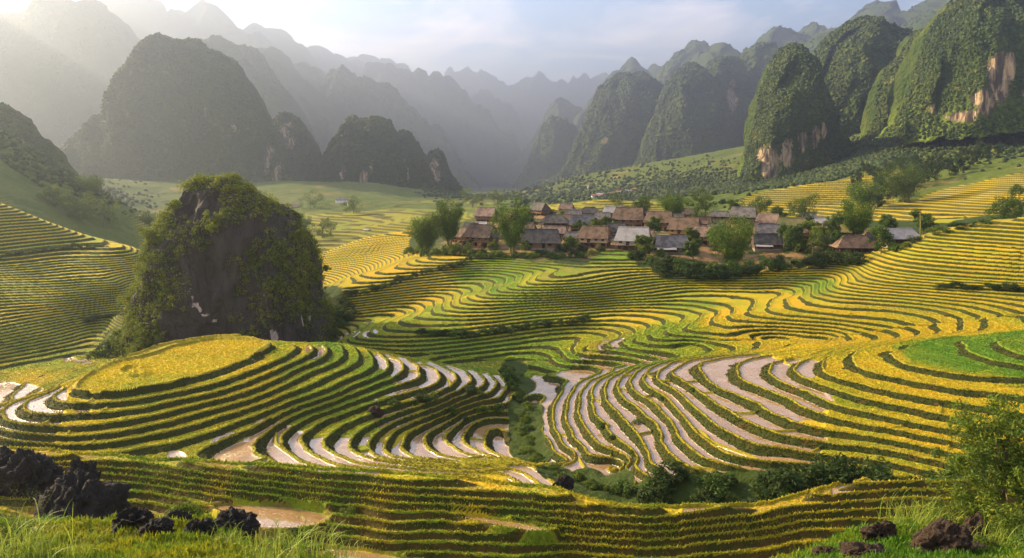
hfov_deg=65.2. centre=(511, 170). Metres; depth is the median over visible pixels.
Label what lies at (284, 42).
mountain
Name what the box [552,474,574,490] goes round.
boulder
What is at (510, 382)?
shrub
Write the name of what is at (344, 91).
mountain
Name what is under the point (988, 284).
shrub
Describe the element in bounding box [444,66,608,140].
mountain
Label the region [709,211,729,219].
house
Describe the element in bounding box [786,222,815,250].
tree
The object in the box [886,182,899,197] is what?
gully tree
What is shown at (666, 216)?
house
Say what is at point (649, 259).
shrub
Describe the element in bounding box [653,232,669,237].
house
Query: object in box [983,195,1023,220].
tree
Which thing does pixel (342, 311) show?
shrub
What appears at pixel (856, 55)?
mountain
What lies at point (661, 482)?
shrub
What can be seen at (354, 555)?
grass tuft
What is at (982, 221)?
shrub
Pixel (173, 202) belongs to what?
shrub
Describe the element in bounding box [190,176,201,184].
tree
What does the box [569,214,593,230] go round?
house
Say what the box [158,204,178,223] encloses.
tree
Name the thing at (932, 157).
gully tree
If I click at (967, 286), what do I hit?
shrub
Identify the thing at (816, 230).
tree
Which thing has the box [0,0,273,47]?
mountain
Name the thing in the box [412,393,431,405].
shrub
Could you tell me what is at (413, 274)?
shrub
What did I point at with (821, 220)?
house
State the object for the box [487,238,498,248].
shrub
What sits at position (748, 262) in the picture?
shrub
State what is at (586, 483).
shrub
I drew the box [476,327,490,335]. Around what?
shrub
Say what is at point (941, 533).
boulder
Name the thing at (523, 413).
shrub
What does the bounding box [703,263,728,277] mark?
shrub
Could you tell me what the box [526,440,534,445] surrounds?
shrub
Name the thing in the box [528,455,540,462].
shrub
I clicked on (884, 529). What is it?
boulder
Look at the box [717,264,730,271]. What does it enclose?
shrub
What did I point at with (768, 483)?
shrub
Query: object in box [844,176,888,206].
bamboo clump
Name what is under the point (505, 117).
mountain
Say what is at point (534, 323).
shrub
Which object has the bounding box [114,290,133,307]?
shrub
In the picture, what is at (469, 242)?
shrub
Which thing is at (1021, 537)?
shrub
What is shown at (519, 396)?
shrub
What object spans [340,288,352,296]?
shrub
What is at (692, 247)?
tree
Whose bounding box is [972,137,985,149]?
gully tree
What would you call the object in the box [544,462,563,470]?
shrub
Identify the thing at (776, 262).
shrub
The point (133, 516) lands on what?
boulder
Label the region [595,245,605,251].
shrub
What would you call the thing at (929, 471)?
shrub
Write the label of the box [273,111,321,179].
mountain
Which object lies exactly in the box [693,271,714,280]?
shrub
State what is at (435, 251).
shrub
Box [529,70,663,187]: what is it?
mountain
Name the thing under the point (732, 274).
shrub
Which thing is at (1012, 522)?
shrub
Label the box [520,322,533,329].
shrub
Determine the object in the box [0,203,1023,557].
terraced ground
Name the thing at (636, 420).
shrub
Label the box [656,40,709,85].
mountain
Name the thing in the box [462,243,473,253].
shrub
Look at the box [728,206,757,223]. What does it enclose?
house
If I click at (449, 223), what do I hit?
bamboo clump
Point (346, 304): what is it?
shrub
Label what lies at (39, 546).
grass tuft
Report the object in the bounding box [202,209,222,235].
tree
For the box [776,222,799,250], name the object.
tree
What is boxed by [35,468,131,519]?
boulder
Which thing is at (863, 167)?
gully tree
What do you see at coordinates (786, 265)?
shrub
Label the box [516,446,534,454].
shrub
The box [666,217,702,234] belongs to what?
house
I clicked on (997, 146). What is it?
gully tree
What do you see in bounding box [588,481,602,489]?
shrub
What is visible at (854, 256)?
shrub
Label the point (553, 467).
shrub
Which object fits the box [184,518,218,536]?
boulder
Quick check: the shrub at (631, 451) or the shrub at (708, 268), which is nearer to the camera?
the shrub at (631, 451)
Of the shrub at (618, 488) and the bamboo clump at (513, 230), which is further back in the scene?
the bamboo clump at (513, 230)
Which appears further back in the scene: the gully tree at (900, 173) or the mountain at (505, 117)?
the mountain at (505, 117)
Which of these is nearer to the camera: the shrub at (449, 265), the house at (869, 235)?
the shrub at (449, 265)
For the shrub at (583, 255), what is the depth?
221.19 m
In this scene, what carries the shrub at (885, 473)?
on the terraced ground at (48, 299)
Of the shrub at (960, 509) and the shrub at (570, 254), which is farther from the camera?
the shrub at (570, 254)
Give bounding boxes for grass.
[0,445,1023,557]
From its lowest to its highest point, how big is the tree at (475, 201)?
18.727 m
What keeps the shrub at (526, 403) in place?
on the terraced ground at (48, 299)
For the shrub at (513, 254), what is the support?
on the terraced ground at (48, 299)
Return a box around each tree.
[35,183,73,205]
[57,192,91,219]
[70,173,103,193]
[75,191,128,226]
[136,226,160,247]
[140,210,156,224]
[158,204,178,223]
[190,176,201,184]
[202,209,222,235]
[292,227,305,245]
[298,188,326,208]
[298,215,312,228]
[307,218,336,237]
[317,263,330,282]
[341,194,365,212]
[459,187,484,207]
[485,189,508,204]
[516,208,534,221]
[560,235,576,250]
[572,220,587,230]
[589,217,602,225]
[600,216,617,225]
[607,191,624,206]
[631,194,652,210]
[634,235,655,253]
[645,216,662,231]
[678,238,702,259]
[684,227,700,241]
[687,186,717,216]
[705,225,724,250]
[726,198,747,208]
[747,194,773,212]
[770,205,790,216]
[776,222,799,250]
[785,192,819,222]
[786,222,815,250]
[801,219,831,252]
[820,212,847,233]
[829,230,843,243]
[850,171,863,185]
[860,162,870,175]
[866,165,887,183]
[866,225,895,253]
[868,192,885,207]
[873,175,885,185]
[873,181,891,200]
[878,214,898,227]
[879,159,896,174]
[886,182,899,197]
[888,168,913,183]
[890,154,909,169]
[908,155,922,165]
[909,208,938,234]
[916,157,936,180]
[925,162,945,179]
[928,152,942,166]
[938,156,960,175]
[950,152,969,170]
[954,146,968,158]
[965,146,985,165]
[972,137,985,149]
[979,143,992,158]
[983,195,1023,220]
[993,141,1006,153]
[998,184,1023,216]
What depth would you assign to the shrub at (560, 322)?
169.17 m
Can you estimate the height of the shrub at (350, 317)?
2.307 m
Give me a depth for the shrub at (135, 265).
160.25 m
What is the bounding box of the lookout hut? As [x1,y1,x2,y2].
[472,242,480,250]
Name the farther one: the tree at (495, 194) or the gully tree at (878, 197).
the tree at (495, 194)
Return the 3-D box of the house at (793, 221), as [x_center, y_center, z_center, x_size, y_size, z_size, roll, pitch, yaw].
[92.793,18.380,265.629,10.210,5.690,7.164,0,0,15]
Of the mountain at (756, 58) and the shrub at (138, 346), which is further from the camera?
the mountain at (756, 58)
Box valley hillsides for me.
[0,133,1023,252]
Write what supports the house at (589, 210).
on the terraced ground at (48, 299)
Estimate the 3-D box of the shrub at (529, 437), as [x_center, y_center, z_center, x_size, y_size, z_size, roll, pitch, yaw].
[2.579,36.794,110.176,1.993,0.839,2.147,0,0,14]
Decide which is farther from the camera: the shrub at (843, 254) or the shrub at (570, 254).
the shrub at (570, 254)
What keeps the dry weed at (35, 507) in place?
on the terraced ground at (48, 299)
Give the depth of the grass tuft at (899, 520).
27.77 m
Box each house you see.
[452,227,466,242]
[461,223,501,247]
[462,222,478,226]
[473,207,498,221]
[476,221,488,223]
[519,228,560,250]
[523,222,536,228]
[529,202,551,215]
[539,214,568,227]
[542,225,567,237]
[558,203,574,210]
[562,214,570,225]
[563,231,578,241]
[565,209,582,214]
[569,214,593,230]
[576,225,614,247]
[582,207,599,214]
[594,212,611,223]
[602,206,622,214]
[607,223,625,235]
[611,207,645,226]
[614,226,651,250]
[642,211,673,230]
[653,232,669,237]
[653,235,688,254]
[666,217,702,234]
[673,213,685,216]
[682,208,698,216]
[694,225,722,245]
[695,216,712,225]
[707,222,728,229]
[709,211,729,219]
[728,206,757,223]
[739,221,758,230]
[750,234,785,251]
[751,224,780,235]
[755,213,779,223]
[776,217,805,226]
[796,224,813,236]
[798,212,817,219]
[813,217,831,225]
[827,222,854,235]
[828,235,877,254]
[865,232,876,240]
[878,228,919,247]
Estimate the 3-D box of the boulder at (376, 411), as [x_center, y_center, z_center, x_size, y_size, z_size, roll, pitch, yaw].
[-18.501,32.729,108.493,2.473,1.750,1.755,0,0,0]
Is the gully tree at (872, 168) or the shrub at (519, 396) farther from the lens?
the gully tree at (872, 168)
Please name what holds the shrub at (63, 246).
on the terraced ground at (48, 299)
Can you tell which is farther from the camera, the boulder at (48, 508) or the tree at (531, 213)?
the tree at (531, 213)
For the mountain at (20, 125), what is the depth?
489.79 m
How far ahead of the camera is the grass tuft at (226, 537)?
24.80 m
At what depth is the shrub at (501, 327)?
161.66 m
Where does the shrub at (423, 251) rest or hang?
on the terraced ground at (48, 299)
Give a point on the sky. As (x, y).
(512, 41)
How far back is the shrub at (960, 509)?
28.71 m
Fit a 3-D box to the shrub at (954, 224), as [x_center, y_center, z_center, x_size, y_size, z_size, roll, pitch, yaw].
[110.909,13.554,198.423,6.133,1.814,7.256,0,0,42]
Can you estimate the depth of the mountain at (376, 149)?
1132.39 m
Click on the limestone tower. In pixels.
(250, 268)
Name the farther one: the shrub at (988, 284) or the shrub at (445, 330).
the shrub at (988, 284)
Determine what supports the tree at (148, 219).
on the terraced ground at (48, 299)
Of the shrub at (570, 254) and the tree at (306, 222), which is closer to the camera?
the shrub at (570, 254)
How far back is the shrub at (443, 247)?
231.71 m
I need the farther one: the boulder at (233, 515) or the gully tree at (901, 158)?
the gully tree at (901, 158)
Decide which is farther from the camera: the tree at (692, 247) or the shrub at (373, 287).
the tree at (692, 247)
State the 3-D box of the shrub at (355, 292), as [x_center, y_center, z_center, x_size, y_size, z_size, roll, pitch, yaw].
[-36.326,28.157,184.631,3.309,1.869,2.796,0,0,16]
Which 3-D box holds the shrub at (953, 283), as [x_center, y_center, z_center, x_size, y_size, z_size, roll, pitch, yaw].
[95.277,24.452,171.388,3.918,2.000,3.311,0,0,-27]
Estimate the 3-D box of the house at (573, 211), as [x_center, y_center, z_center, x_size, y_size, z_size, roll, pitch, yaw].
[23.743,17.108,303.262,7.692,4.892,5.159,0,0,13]
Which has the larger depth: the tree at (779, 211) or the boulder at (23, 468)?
the tree at (779, 211)
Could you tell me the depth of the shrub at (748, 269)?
201.74 m
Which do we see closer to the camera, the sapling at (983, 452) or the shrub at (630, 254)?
the sapling at (983, 452)
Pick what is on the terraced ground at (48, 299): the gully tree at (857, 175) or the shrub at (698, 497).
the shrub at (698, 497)
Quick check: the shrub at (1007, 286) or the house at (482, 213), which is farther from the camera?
the house at (482, 213)
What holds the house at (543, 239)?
on the terraced ground at (48, 299)
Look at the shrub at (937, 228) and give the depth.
197.95 m
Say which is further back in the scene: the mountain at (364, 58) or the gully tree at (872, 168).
the mountain at (364, 58)
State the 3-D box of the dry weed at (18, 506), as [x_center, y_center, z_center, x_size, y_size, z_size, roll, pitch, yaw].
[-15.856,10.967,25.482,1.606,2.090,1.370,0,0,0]
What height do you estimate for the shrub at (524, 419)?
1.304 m
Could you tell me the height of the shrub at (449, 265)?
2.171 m
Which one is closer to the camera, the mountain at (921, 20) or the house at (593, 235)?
the house at (593, 235)
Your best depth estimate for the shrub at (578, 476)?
91.13 m
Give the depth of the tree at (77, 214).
331.83 m
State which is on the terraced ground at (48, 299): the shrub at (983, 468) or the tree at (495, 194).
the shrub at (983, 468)
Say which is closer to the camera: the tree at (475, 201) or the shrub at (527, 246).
the shrub at (527, 246)
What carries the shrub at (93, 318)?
on the terraced ground at (48, 299)
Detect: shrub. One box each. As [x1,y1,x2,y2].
[0,507,35,554]
[4,251,19,253]
[56,245,70,247]
[68,242,77,247]
[77,243,89,247]
[82,316,99,320]
[84,349,106,359]
[87,243,97,247]
[91,313,105,317]
[94,338,118,357]
[102,326,123,354]
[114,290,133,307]
[124,338,148,353]
[132,257,146,270]
[166,199,182,209]
[223,173,242,180]
[326,328,342,335]
[332,308,343,320]
[332,319,350,327]
[336,295,348,301]
[336,308,347,316]
[338,312,356,320]
[339,505,357,515]
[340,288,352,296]
[342,300,355,307]
[348,308,361,315]
[349,289,360,295]
[368,284,377,290]
[379,283,391,286]
[387,398,401,404]
[393,275,406,281]
[402,246,414,254]
[410,271,418,276]
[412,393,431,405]
[413,327,426,334]
[415,245,422,253]
[419,246,428,256]
[423,330,435,335]
[427,248,444,256]
[428,391,438,401]
[433,329,445,334]
[436,244,448,254]
[440,263,454,269]
[440,328,450,335]
[446,243,458,254]
[448,242,462,255]
[448,329,462,336]
[448,406,457,414]
[455,259,469,265]
[460,327,471,337]
[462,239,476,246]
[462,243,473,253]
[464,384,477,392]
[466,250,475,256]
[468,330,479,336]
[474,247,486,253]
[474,250,485,258]
[475,390,485,395]
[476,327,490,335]
[476,405,489,412]
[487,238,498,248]
[487,250,499,257]
[488,327,498,333]
[491,402,504,413]
[493,324,508,333]
[494,250,508,257]
[499,363,515,371]
[501,367,515,377]
[501,369,515,380]
[505,327,514,333]
[505,378,519,387]
[509,385,519,392]
[510,376,522,382]
[510,391,523,401]
[511,250,519,257]
[514,427,527,434]
[515,252,528,257]
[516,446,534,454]
[517,423,533,431]
[518,410,528,417]
[519,414,530,423]
[520,239,530,250]
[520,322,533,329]
[520,401,533,406]
[523,404,533,410]
[524,435,534,441]
[526,253,539,257]
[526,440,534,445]
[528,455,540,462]
[531,320,539,326]
[532,248,548,255]
[538,319,550,325]
[541,251,559,258]
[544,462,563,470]
[548,464,558,470]
[553,243,565,251]
[556,318,565,325]
[565,318,576,325]
[567,250,580,257]
[570,471,586,481]
[572,315,585,324]
[576,244,589,251]
[576,253,588,257]
[581,313,590,319]
[581,480,598,488]
[587,249,596,255]
[587,478,600,485]
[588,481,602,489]
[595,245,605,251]
[597,422,606,427]
[601,484,611,491]
[609,478,639,497]
[627,247,643,259]
[627,250,647,260]
[627,449,636,455]
[632,418,641,424]
[636,484,669,503]
[642,254,660,266]
[643,476,660,493]
[646,458,688,484]
[648,470,675,493]
[650,265,668,273]
[653,258,672,267]
[656,248,667,256]
[659,270,679,277]
[660,496,676,504]
[662,253,677,267]
[668,256,689,274]
[676,259,697,273]
[677,268,693,277]
[683,267,700,278]
[686,493,705,502]
[693,260,710,274]
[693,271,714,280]
[693,471,730,498]
[693,485,723,503]
[701,261,724,279]
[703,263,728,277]
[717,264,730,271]
[721,474,737,486]
[722,270,741,279]
[724,258,742,276]
[736,258,760,271]
[738,265,762,276]
[743,495,773,502]
[748,463,805,500]
[754,472,792,496]
[756,255,775,272]
[767,256,783,270]
[770,254,787,266]
[776,260,792,269]
[783,477,816,492]
[788,259,805,267]
[792,238,812,252]
[795,456,850,487]
[799,257,828,268]
[803,477,818,489]
[809,248,832,267]
[811,451,865,485]
[821,249,842,263]
[840,251,849,264]
[842,249,866,264]
[845,453,896,484]
[857,464,878,469]
[864,463,890,477]
[887,242,903,250]
[897,473,924,479]
[899,242,911,248]
[905,235,924,241]
[921,469,940,479]
[923,225,953,233]
[925,472,995,527]
[928,453,990,479]
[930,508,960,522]
[933,283,947,288]
[947,222,973,227]
[948,280,964,288]
[960,283,976,289]
[968,218,992,224]
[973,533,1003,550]
[978,282,995,287]
[984,451,1023,480]
[987,507,1023,536]
[989,284,1003,289]
[1000,282,1016,289]
[1011,283,1021,291]
[1013,526,1023,552]
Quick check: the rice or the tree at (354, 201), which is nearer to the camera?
the rice
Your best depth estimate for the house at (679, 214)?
289.08 m
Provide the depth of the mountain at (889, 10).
3037.00 m
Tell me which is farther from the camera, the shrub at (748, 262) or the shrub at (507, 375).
the shrub at (748, 262)
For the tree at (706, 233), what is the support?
on the terraced ground at (48, 299)
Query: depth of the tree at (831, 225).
240.13 m
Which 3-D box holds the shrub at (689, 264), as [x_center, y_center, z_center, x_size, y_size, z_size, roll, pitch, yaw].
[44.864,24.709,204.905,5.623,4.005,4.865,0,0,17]
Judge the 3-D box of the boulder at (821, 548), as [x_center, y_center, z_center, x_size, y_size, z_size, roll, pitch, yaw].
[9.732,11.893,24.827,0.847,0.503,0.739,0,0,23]
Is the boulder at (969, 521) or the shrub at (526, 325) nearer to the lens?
the boulder at (969, 521)
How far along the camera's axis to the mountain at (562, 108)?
4712.87 m
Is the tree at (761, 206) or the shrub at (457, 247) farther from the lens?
the tree at (761, 206)
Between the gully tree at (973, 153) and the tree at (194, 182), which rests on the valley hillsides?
the gully tree at (973, 153)
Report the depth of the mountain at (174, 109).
1092.99 m
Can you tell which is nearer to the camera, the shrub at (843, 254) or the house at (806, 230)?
the shrub at (843, 254)
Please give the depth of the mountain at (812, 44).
2404.69 m
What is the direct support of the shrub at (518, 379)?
on the terraced ground at (48, 299)
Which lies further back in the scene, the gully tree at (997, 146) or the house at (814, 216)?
the gully tree at (997, 146)
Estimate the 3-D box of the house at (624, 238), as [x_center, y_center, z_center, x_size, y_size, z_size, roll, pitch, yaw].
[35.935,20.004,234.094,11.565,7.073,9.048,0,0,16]
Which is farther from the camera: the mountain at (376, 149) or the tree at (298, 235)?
the mountain at (376, 149)
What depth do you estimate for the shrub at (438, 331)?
157.06 m
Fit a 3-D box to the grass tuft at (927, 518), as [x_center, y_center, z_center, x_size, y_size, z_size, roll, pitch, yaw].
[14.921,12.137,28.097,3.158,1.167,4.127,0,0,-19]
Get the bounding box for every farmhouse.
[287,203,298,207]
[335,198,348,202]
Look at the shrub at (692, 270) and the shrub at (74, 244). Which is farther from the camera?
the shrub at (74, 244)
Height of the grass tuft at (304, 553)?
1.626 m
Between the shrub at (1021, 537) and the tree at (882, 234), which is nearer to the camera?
the shrub at (1021, 537)
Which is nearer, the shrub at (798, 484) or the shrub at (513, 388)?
the shrub at (798, 484)
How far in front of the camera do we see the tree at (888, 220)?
254.92 m
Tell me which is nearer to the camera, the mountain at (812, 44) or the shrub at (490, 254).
the shrub at (490, 254)
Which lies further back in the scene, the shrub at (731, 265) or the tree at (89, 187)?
the tree at (89, 187)
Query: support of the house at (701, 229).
on the terraced ground at (48, 299)
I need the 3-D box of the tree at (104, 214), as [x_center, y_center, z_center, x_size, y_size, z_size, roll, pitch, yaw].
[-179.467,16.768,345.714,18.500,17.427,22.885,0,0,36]
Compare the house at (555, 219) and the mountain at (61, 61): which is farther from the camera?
the mountain at (61, 61)
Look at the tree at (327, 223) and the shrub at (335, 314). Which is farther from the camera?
the tree at (327, 223)
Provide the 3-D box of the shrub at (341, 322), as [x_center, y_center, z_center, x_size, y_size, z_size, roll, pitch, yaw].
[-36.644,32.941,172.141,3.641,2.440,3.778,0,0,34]
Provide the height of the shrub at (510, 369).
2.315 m
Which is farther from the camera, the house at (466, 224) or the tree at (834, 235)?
the house at (466, 224)
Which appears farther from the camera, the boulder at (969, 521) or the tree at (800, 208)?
the tree at (800, 208)
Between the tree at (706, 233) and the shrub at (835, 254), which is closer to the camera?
the shrub at (835, 254)
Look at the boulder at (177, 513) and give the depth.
27.33 m
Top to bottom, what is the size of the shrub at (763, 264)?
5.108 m
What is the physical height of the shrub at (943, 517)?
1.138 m
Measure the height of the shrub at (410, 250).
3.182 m
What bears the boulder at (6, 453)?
on the terraced ground at (48, 299)
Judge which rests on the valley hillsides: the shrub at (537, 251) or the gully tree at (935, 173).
the gully tree at (935, 173)
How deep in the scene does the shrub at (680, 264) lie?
204.49 m
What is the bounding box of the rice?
[0,289,1023,478]
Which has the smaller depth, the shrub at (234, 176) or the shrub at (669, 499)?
the shrub at (669, 499)
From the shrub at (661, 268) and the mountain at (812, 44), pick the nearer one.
the shrub at (661, 268)
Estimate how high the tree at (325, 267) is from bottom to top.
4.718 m
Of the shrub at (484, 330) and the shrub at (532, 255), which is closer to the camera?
the shrub at (484, 330)
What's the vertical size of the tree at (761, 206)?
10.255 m
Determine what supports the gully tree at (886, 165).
on the valley hillsides
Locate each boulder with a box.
[0,445,14,494]
[0,447,63,503]
[33,487,60,515]
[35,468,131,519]
[64,457,101,479]
[108,506,153,537]
[138,516,175,538]
[163,501,205,517]
[166,509,191,521]
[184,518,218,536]
[214,506,260,538]
[367,405,383,417]
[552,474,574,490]
[812,545,836,556]
[837,541,888,557]
[860,520,896,541]
[910,517,972,554]
[963,512,988,538]
[970,541,989,553]
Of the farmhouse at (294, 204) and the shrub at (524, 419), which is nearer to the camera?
the shrub at (524, 419)
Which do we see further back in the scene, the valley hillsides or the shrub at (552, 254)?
the valley hillsides
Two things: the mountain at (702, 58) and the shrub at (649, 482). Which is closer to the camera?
the shrub at (649, 482)
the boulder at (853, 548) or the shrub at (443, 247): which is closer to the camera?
the boulder at (853, 548)
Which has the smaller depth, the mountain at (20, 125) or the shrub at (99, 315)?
the shrub at (99, 315)
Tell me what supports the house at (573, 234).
on the terraced ground at (48, 299)
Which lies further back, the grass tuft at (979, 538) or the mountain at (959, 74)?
the mountain at (959, 74)
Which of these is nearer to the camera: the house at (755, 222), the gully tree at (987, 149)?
the house at (755, 222)
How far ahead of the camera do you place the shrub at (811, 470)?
82.30 m
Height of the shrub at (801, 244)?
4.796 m
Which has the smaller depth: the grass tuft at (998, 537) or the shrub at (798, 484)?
the grass tuft at (998, 537)
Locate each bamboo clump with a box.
[405,212,442,251]
[431,197,464,246]
[489,192,532,253]
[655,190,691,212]
[706,210,758,269]
[832,197,878,234]
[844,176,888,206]
[873,157,930,201]
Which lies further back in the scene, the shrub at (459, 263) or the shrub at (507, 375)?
the shrub at (459, 263)
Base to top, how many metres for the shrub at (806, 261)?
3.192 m
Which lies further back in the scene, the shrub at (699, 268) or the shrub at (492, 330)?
the shrub at (699, 268)
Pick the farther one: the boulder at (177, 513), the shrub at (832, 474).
the shrub at (832, 474)
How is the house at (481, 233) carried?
on the terraced ground at (48, 299)
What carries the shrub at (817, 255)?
on the terraced ground at (48, 299)
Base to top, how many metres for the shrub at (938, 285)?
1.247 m
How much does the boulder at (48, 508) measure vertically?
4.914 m
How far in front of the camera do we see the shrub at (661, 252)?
222.63 m
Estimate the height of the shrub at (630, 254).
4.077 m
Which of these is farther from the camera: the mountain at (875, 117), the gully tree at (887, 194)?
the mountain at (875, 117)
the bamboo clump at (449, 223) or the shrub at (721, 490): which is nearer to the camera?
the shrub at (721, 490)
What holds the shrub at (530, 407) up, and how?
on the terraced ground at (48, 299)
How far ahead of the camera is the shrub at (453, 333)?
157.19 m
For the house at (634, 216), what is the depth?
279.95 m
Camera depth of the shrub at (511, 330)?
162.42 m
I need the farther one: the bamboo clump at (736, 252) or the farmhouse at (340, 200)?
the farmhouse at (340, 200)
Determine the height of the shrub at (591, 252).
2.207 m
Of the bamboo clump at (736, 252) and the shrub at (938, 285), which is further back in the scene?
the bamboo clump at (736, 252)
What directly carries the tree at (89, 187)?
on the valley hillsides
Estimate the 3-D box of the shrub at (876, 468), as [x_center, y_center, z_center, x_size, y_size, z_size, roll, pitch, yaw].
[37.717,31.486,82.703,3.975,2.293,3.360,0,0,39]
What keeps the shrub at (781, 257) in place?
on the terraced ground at (48, 299)
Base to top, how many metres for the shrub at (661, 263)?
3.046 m
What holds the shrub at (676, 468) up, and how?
on the terraced ground at (48, 299)
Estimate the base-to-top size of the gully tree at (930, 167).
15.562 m
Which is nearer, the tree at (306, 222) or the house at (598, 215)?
the house at (598, 215)
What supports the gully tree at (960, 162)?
on the valley hillsides
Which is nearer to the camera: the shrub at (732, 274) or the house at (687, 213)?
the shrub at (732, 274)
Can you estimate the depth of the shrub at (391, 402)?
111.44 m
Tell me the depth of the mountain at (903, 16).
2892.17 m
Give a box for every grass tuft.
[0,500,79,557]
[0,502,107,557]
[49,524,114,556]
[102,525,138,544]
[193,520,247,548]
[228,518,328,557]
[238,507,366,557]
[312,534,367,557]
[875,489,970,524]
[878,511,924,532]
[970,506,1021,549]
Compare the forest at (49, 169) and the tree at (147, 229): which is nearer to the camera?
the tree at (147, 229)
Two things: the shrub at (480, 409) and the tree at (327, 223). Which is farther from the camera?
the tree at (327, 223)
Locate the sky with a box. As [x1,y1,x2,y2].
[160,0,924,85]
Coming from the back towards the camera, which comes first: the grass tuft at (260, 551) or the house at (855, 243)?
the house at (855, 243)
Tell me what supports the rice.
on the terraced ground at (48, 299)
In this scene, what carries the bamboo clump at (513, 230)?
on the terraced ground at (48, 299)
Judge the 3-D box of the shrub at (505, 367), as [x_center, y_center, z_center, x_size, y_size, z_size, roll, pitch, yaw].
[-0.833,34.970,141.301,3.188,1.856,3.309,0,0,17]
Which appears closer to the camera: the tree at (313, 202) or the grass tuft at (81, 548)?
the grass tuft at (81, 548)
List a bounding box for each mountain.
[0,0,139,147]
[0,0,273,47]
[0,102,78,174]
[59,32,303,181]
[197,34,325,153]
[243,22,327,74]
[258,46,342,147]
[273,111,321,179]
[293,62,325,88]
[304,114,465,193]
[307,45,364,76]
[317,64,481,189]
[348,54,490,183]
[360,61,521,185]
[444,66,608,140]
[471,88,529,184]
[498,97,582,184]
[512,115,577,187]
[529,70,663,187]
[573,57,651,132]
[632,61,734,165]
[647,63,663,77]
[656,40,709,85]
[691,42,739,66]
[704,55,755,147]
[732,42,855,182]
[737,41,779,89]
[755,21,837,46]
[803,29,834,52]
[812,14,912,137]
[849,0,900,25]
[858,28,922,139]
[872,0,1023,143]
[895,0,953,25]
[900,4,945,30]
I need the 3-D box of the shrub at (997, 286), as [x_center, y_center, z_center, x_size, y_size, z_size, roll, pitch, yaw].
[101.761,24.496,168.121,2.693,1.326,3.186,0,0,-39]
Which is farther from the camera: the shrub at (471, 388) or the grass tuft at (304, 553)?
the shrub at (471, 388)
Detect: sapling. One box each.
[923,393,1023,536]
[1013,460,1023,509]
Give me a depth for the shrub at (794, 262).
216.29 m
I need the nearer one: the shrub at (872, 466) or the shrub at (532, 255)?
the shrub at (872, 466)
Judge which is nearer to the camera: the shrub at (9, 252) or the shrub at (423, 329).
the shrub at (423, 329)
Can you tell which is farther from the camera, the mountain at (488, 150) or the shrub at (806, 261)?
the mountain at (488, 150)
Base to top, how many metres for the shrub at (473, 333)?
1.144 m
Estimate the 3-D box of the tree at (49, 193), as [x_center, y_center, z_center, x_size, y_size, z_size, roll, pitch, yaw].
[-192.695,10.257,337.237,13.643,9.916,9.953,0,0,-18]
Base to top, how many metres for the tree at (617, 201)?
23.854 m
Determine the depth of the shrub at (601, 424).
106.24 m
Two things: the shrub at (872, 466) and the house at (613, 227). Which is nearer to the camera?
the shrub at (872, 466)
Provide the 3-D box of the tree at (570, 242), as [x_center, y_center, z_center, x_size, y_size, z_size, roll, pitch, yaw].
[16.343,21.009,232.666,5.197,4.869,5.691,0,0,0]
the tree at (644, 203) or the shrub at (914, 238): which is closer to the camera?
the shrub at (914, 238)
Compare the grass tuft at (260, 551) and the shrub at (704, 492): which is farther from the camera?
the shrub at (704, 492)
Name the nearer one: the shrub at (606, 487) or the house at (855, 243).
the shrub at (606, 487)
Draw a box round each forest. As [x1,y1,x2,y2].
[0,129,500,219]
[432,133,1023,210]
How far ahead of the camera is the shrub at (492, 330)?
160.64 m
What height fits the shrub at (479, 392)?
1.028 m
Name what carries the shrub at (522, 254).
on the terraced ground at (48, 299)
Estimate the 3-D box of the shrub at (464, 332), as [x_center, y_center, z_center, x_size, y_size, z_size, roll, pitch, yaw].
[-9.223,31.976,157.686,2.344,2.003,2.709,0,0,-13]
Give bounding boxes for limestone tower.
[114,171,337,358]
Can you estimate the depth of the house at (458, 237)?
256.99 m
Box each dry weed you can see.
[1,484,39,530]
[16,486,56,532]
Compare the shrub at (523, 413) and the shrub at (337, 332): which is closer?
the shrub at (523, 413)
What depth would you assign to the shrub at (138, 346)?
153.07 m
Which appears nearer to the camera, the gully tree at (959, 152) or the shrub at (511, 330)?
the shrub at (511, 330)
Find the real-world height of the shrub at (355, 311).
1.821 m
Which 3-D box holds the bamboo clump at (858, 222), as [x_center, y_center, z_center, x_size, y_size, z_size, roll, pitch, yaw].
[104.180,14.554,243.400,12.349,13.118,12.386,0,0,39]
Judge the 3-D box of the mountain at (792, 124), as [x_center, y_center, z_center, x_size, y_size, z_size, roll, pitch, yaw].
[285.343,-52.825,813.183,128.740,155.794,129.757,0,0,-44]
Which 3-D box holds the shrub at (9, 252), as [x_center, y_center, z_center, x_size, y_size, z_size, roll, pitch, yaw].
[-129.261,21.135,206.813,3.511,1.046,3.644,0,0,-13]
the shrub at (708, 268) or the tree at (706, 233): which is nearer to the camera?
the shrub at (708, 268)
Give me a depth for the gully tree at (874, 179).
465.69 m
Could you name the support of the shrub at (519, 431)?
on the terraced ground at (48, 299)
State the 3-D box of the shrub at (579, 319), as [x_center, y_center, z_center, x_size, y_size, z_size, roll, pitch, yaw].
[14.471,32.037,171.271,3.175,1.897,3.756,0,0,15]
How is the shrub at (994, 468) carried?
on the terraced ground at (48, 299)
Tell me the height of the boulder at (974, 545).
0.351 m
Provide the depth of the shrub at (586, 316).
172.27 m
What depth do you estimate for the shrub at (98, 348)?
161.43 m
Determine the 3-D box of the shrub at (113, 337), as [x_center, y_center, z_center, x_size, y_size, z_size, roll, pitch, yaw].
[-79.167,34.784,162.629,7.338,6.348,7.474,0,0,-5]
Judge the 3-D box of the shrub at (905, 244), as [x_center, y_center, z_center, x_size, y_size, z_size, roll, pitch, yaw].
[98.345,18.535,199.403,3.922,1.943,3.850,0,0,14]

